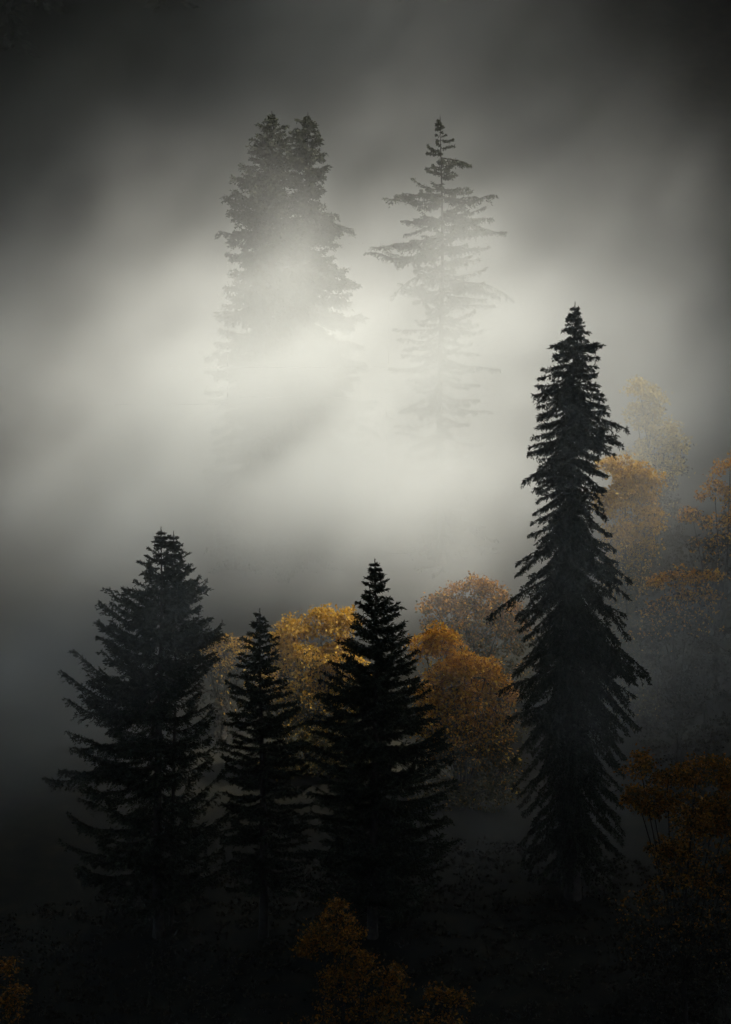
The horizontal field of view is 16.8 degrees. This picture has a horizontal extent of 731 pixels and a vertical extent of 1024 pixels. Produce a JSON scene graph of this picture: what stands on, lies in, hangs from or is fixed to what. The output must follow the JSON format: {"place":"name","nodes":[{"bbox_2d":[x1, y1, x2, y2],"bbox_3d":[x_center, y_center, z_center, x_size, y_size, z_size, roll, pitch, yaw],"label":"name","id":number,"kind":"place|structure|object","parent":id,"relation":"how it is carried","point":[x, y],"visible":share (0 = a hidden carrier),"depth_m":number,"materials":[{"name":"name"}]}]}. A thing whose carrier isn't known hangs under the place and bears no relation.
{"place":"outdoors","nodes":[
{"label":"outdoors","id":0,"kind":"place"},
{"bbox_2d":[0,0,730,1023],"bbox_3d":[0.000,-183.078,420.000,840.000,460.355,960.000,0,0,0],"label":"hillside","id":1,"kind":"structure","parent":0,"point":[592,142],"depth_m":241.01,"materials":[{"name":"green plant"}]},
{"bbox_2d":[0,955,33,1023],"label":"autumn shrub","id":2,"kind":"object","parent":1,"relation":"on","point":[9,1000],"visible":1,"depth_m":127.98,"materials":[{"name":"orange plant"}]},
{"bbox_2d":[42,529,232,939],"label":"fir tree","id":3,"kind":"object","parent":1,"relation":"on","point":[174,610],"visible":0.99,"depth_m":149.47,"materials":[{"name":"green plant"}]},
{"bbox_2d":[193,633,252,743],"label":"autumn tree","id":4,"kind":"object","parent":1,"relation":"on","point":[233,646],"visible":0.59,"depth_m":175.82,"materials":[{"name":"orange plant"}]},
{"bbox_2d":[206,608,318,940],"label":"fir tree","id":5,"kind":"object","parent":1,"relation":"on","point":[265,770],"visible":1,"depth_m":146.53,"materials":[{"name":"black plant"}]},
{"bbox_2d":[200,113,378,585],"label":"fir tree","id":6,"kind":"object","parent":1,"relation":"on","point":[292,359],"visible":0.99,"depth_m":209.94,"materials":[{"name":"grey plant"}]},
{"bbox_2d":[241,603,371,781],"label":"autumn tree","id":7,"kind":"object","parent":1,"relation":"on","point":[291,648],"visible":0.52,"depth_m":169.53,"materials":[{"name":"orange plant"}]},
{"bbox_2d":[280,894,414,1023],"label":"autumn tree","id":8,"kind":"object","parent":1,"relation":"on","point":[319,937],"visible":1,"depth_m":127.79,"materials":[{"name":"orange plant"}]},
{"bbox_2d":[0,836,730,1023],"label":"undergrowth","id":9,"kind":"object","parent":1,"relation":"on","point":[226,956],"visible":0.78,"depth_m":145.85,"materials":[{"name":"black plant"}]},
{"bbox_2d":[297,558,461,939],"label":"fir tree","id":10,"kind":"object","parent":1,"relation":"on","point":[366,874],"visible":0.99,"depth_m":144.21,"materials":[{"name":"black plant"}]},
{"bbox_2d":[363,117,513,578],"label":"fir tree","id":11,"kind":"object","parent":1,"relation":"on","point":[430,253],"visible":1,"depth_m":209.74,"materials":[{"name":"grey plant"}]},
{"bbox_2d":[404,981,477,1023],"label":"autumn tree","id":12,"kind":"object","parent":1,"relation":"on","point":[452,997],"visible":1,"depth_m":125.86,"materials":[{"name":"orange plant"}]},
{"bbox_2d":[399,619,529,813],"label":"autumn tree","id":13,"kind":"object","parent":1,"relation":"on","point":[451,668],"visible":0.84,"depth_m":165.63,"materials":[{"name":"orange plant"}]},
{"bbox_2d":[415,571,544,746],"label":"autumn tree","id":14,"kind":"object","parent":1,"relation":"on","point":[505,626],"visible":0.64,"depth_m":178.69,"materials":[{"name":"orange plant"}]},
{"bbox_2d":[485,305,652,901],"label":"fir tree","id":15,"kind":"object","parent":1,"relation":"on","point":[561,715],"visible":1,"depth_m":149.34,"materials":[{"name":"green plant"}]},
{"bbox_2d":[591,452,673,731],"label":"autumn tree","id":16,"kind":"object","parent":1,"relation":"on","point":[629,485],"visible":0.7,"depth_m":182.50,"materials":[{"name":"orange plant"}]},
{"bbox_2d":[616,374,699,601],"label":"autumn tree","id":17,"kind":"object","parent":1,"relation":"on","point":[645,411],"visible":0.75,"depth_m":198.62,"materials":[{"name":"grey plant"}]},
{"bbox_2d":[599,743,730,1023],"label":"autumn tree","id":18,"kind":"object","parent":1,"relation":"on","point":[708,815],"visible":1,"depth_m":137.60,"materials":[{"name":"orange plant"}]},
{"bbox_2d":[623,563,730,771],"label":"autumn tree","id":19,"kind":"object","parent":1,"relation":"on","point":[675,620],"visible":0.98,"depth_m":175.65,"materials":[{"name":"orange plant"}]},
{"bbox_2d":[673,450,730,698],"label":"autumn tree","id":20,"kind":"object","parent":1,"relation":"on","point":[694,514],"visible":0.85,"depth_m":185.84,"materials":[{"name":"orange plant"}]}
]}

